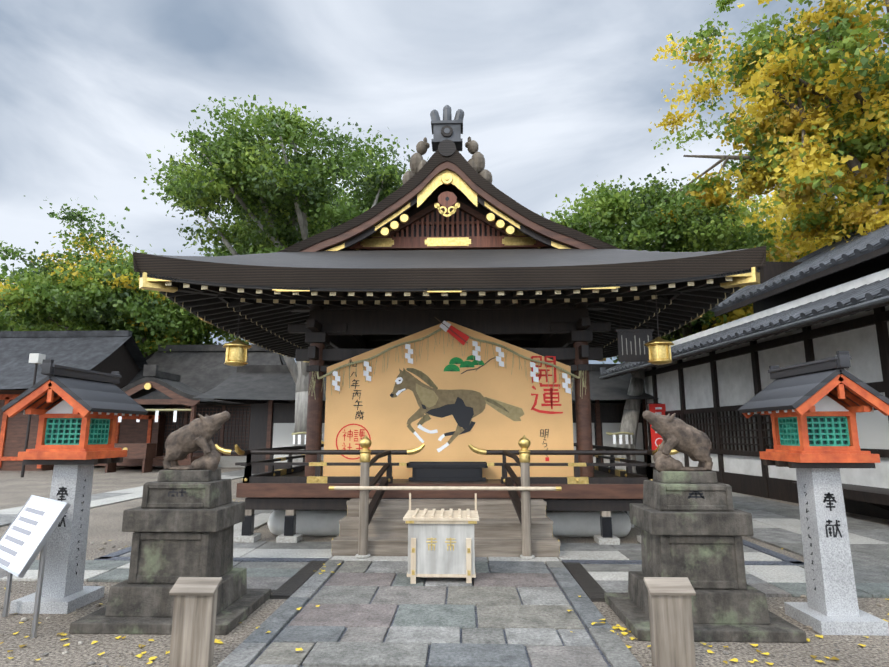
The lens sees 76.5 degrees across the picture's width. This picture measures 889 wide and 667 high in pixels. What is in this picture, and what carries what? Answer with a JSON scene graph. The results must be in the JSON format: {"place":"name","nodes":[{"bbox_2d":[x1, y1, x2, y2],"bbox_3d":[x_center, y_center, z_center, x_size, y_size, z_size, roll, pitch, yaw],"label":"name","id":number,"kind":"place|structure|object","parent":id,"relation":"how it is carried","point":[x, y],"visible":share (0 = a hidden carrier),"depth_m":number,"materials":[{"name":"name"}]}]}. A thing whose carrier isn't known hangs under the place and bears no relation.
{"place":"outdoors","nodes":[
{"label":"outdoors","id":0,"kind":"place"},
{"bbox_2d":[217,560,641,666],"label":"approach path","id":1,"kind":"structure","parent":0,"point":[492,614],"depth_m":4.63,"materials":[{"name":"grey stone"}]},
{"bbox_2d":[403,493,478,583],"bbox_3d":[-0.028,2.238,6.188,0.800,0.880,0.600,0,-10,2],"label":"offering box","id":2,"kind":"object","parent":1,"relation":"on","point":[441,543],"visible":1,"depth_m":5.93,"materials":[{"name":"beige wood"}]},
{"bbox_2d":[0,467,888,666],"bbox_3d":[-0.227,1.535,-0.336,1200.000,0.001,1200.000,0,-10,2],"label":"gravel ground","id":3,"kind":"structure","parent":0,"point":[18,490],"depth_m":4.46,"materials":[{"name":"grey gravel"}]},
{"bbox_2d":[0,261,61,330],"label":"tree","id":4,"kind":"object","parent":3,"relation":"on","point":[4,270],"depth_m":41.77,"materials":[{"name":"green plant"}]},
{"bbox_2d":[0,495,70,637],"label":"info sign","id":5,"kind":"object","parent":3,"relation":"on","point":[25,537],"visible":1,"depth_m":4.65,"materials":[{"name":"white"}]},
{"bbox_2d":[1,359,147,613],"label":"lantern post","id":6,"kind":"object","parent":3,"relation":"on","point":[78,411],"visible":1,"depth_m":5.29,"materials":[{"name":"stone"}]},
{"bbox_2d":[0,330,169,476],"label":"building","id":7,"kind":"structure","parent":3,"relation":"on","point":[23,354],"depth_m":26.44,"materials":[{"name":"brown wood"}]},
{"bbox_2d":[0,195,250,357],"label":"tree","id":8,"kind":"object","parent":3,"relation":"on","point":[89,293],"visible":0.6,"depth_m":30.48,"materials":[{"name":"green plant"}]},
{"bbox_2d":[69,469,270,634],"bbox_3d":[-2.333,1.861,5.086,1.270,1.240,1.050,0,-10,2],"label":"pedestal","id":9,"kind":"object","parent":3,"relation":"on","point":[179,523],"visible":0.9,"depth_m":4.81,"materials":[{"name":"stone"}]},
{"bbox_2d":[163,411,229,470],"bbox_3d":[-2.298,1.002,5.235,0.596,0.564,0.232,0,-10,2],"label":"animal statue","id":10,"kind":"object","parent":9,"relation":"on","point":[183,442],"visible":0.92,"depth_m":5.15,"materials":[{"name":"stone"}]},
{"bbox_2d":[94,344,289,472],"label":"building","id":11,"kind":"structure","parent":3,"relation":"on","point":[179,377],"depth_m":26.96,"materials":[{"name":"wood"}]},
{"bbox_2d":[169,577,221,666],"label":"wooden post","id":12,"kind":"object","parent":3,"relation":"on","point":[193,623],"visible":1,"depth_m":3.86,"materials":[{"name":"grey wood"}]},
{"bbox_2d":[197,179,362,343],"bbox_3d":[-8.976,-0.889,39.341,19.329,18.666,14.025,0,-10,2],"label":"tree","id":13,"kind":"object","parent":3,"relation":"on","point":[339,193],"depth_m":37.81,"materials":[{"name":"green plant"}]},
{"bbox_2d":[134,95,428,466],"bbox_3d":[-5.421,-1.673,22.029,11.079,14.186,11.209,0,-10,2],"label":"ginkgo tree","id":14,"kind":"object","parent":3,"relation":"on","point":[277,201],"visible":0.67,"depth_m":19.82,"materials":[{"name":"green plant"}]},
{"bbox_2d":[291,432,305,443],"bbox_3d":[-4.817,3.653,19.750,1.065,0.423,1.068,0,-10,2],"label":"trunk rope","id":15,"kind":"object","parent":14,"relation":"attached to","point":[299,437],"visible":0.54,"depth_m":19.27,"materials":[{"name":"wicker"}]},
{"bbox_2d":[193,364,665,474],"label":"building wall","id":16,"kind":"structure","parent":3,"relation":"on","point":[272,425],"depth_m":21.72,"materials":[{"name":"paint"}]},
{"bbox_2d":[0,499,888,666],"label":"fallen leaves","id":17,"kind":"object","parent":3,"relation":"on","point":[593,623],"visible":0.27,"depth_m":4.22,"materials":[{"name":"yellow plant"}]},
{"bbox_2d":[541,163,777,472],"bbox_3d":[7.642,-0.102,21.700,9.240,11.138,11.244,-5,-11,25],"label":"ginkgo tree","id":18,"kind":"object","parent":3,"relation":"on","point":[608,211],"visible":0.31,"depth_m":19.00,"materials":[{"name":"green plant"}]},
{"bbox_2d":[606,432,633,443],"bbox_3d":[6.194,3.682,19.912,0.945,0.423,0.948,0,-10,2],"label":"trunk rope","id":19,"kind":"object","parent":18,"relation":"attached to","point":[620,437],"visible":0.92,"depth_m":19.52,"materials":[{"name":"wicker"}]},
{"bbox_2d":[643,577,695,666],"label":"wooden post","id":20,"kind":"object","parent":3,"relation":"on","point":[671,623],"visible":1,"depth_m":3.86,"materials":[{"name":"grey wood"}]},
{"bbox_2d":[603,221,786,363],"bbox_3d":[13.982,0.154,29.407,15.400,13.148,10.965,0,-10,2],"label":"tree","id":21,"kind":"object","parent":3,"relation":"on","point":[695,327],"depth_m":30.02,"materials":[{"name":"green plant"}]},
{"bbox_2d":[604,470,806,642],"bbox_3d":[2.134,1.832,4.923,1.270,1.240,1.050,0,-10,2],"label":"pedestal","id":22,"kind":"object","parent":3,"relation":"on","point":[695,526],"visible":0.9,"depth_m":4.65,"materials":[{"name":"stone"}]},
{"bbox_2d":[642,410,712,472],"bbox_3d":[2.097,0.974,5.074,0.597,0.562,0.232,0,-10,2],"label":"animal statue","id":23,"kind":"object","parent":22,"relation":"on","point":[682,436],"visible":1,"depth_m":4.99,"materials":[{"name":"stone"}]},
{"bbox_2d":[599,224,888,519],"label":"building","id":24,"kind":"structure","parent":3,"relation":"on","point":[826,301],"depth_m":13.51,"materials":[{"name":"paint"}]},
{"bbox_2d":[664,181,847,340],"bbox_3d":[15.601,-0.695,27.478,12.651,14.210,12.709,0,-10,2],"label":"tree","id":25,"kind":"object","parent":3,"relation":"on","point":[777,249],"visible":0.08,"depth_m":24.56,"materials":[{"name":"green plant"}]},
{"bbox_2d":[629,0,888,257],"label":"ginkgo tree","id":26,"kind":"object","parent":3,"relation":"on","point":[818,133],"visible":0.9,"depth_m":14.79,"materials":[{"name":"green plant"}]},
{"bbox_2d":[738,351,888,635],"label":"lantern post","id":27,"kind":"object","parent":3,"relation":"on","point":[811,408],"visible":1,"depth_m":4.74,"materials":[{"name":"stone"}]},
{"bbox_2d":[0,469,888,597],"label":"apron paving","id":28,"kind":"structure","parent":0,"point":[776,524],"depth_m":7.14,"materials":[{"name":"stone"}]},
{"bbox_2d":[233,466,642,544],"bbox_3d":[0.126,3.113,11.154,6.100,0.822,6.350,0,-10,2],"label":"veranda","id":29,"kind":"object","parent":28,"relation":"on","point":[290,499],"visible":0.44,"depth_m":8.11,"materials":[{"name":"brown wood"}]},
{"bbox_2d":[215,441,678,483],"bbox_3d":[0.122,2.414,11.158,6.908,0.569,6.964,0,-10,2],"label":"railing","id":30,"kind":"object","parent":29,"relation":"on","point":[627,475],"visible":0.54,"depth_m":8.23,"materials":[{"name":"brown wood"}]},
{"bbox_2d":[407,462,487,481],"bbox_3d":[0.046,2.121,8.675,1.220,0.275,0.420,0,-10,2],"label":"black stand","id":31,"kind":"object","parent":29,"relation":"on","point":[446,471],"visible":0.94,"depth_m":8.49,"materials":[{"name":"black paint"}]},
{"bbox_2d":[323,321,573,478],"bbox_3d":[0.070,1.129,9.627,4.000,2.560,0.932,0,-10,2],"label":"giant ema board","id":32,"kind":"object","parent":29,"relation":"on","point":[386,417],"visible":0.71,"depth_m":9.14,"materials":[{"name":"beige wood"}]},
{"bbox_2d":[309,306,586,396],"bbox_3d":[0.040,0.240,9.303,4.525,1.706,0.164,0,-10,2],"label":"shimenawa rope","id":33,"kind":"object","parent":32,"relation":"attached to","point":[458,335],"visible":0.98,"depth_m":9.23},
{"bbox_2d":[336,349,562,460],"bbox_3d":[0.075,1.137,9.145,3.660,1.817,0.004,0,-10,2],"label":"horse painting","id":34,"kind":"object","parent":32,"relation":"attached to","point":[463,407],"visible":0.92,"depth_m":9.14},
{"bbox_2d":[329,435,561,558],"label":"front steps","id":35,"kind":"structure","parent":28,"relation":"on","point":[514,525],"depth_m":7.43,"materials":[{"name":"beige wood"}]},
{"bbox_2d":[94,540,803,601],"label":"drip pebbles","id":36,"kind":"object","parent":28,"relation":"on","point":[592,588],"visible":0.42,"depth_m":6.75,"materials":[{"name":"grey gravel"}]},
{"bbox_2d":[268,498,630,536],"bbox_3d":[0.128,3.360,11.166,5.600,0.400,5.300,0,-10,2],"label":"veranda base","id":37,"kind":"object","parent":28,"relation":"on","point":[565,523],"visible":0.33,"depth_m":8.61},
{"bbox_2d":[0,0,888,363],"label":"sky","id":38,"kind":"structure","parent":0,"point":[555,97],"materials":[{"name":"grey"}]},
{"bbox_2d":[288,299,610,476],"bbox_3d":[0.126,1.260,11.486,5.400,2.947,5.400,0,-10,2],"label":"timber post-and-beam frame","id":39,"kind":"object","parent":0,"point":[343,329],"visible":0.38,"depth_m":9.43,"materials":[{"name":"brown wood"}]},
{"bbox_2d":[133,139,765,340],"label":"hall roof","id":40,"kind":"structure","parent":39,"relation":"on","point":[603,263],"depth_m":7.68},
{"bbox_2d":[223,294,250,365],"bbox_3d":[-3.001,-0.083,8.213,0.425,1.120,0.368,0,-10,2],"label":"hanging lantern","id":41,"kind":"object","parent":40,"relation":"attached to","point":[236,351],"visible":1,"depth_m":8.04,"materials":[{"name":"gold metal"}]},
{"bbox_2d":[299,105,596,251],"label":"roof gable","id":42,"kind":"structure","parent":40,"relation":"attached to","point":[448,212],"depth_m":9.54,"materials":[{"name":"brown wood"}]},
{"bbox_2d":[139,267,759,362],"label":"roof eaves","id":43,"kind":"object","parent":40,"relation":"attached to","point":[267,317],"visible":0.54,"depth_m":8.48,"materials":[{"name":"brown wood"}]},
{"bbox_2d":[615,301,653,361],"bbox_3d":[2.894,-0.113,8.615,0.580,1.094,0.050,0,-10,2],"label":"hanging plaque","id":44,"kind":"object","parent":40,"relation":"hanging from","point":[632,347],"visible":0.85,"depth_m":8.55,"materials":[{"name":"brown wood"}]},
{"bbox_2d":[644,291,673,364],"bbox_3d":[3.037,-0.115,8.032,0.425,1.120,0.368,0,-10,2],"label":"hanging lantern","id":45,"kind":"object","parent":40,"relation":"hanging from","point":[659,350],"visible":1,"depth_m":7.86,"materials":[{"name":"gold metal"}]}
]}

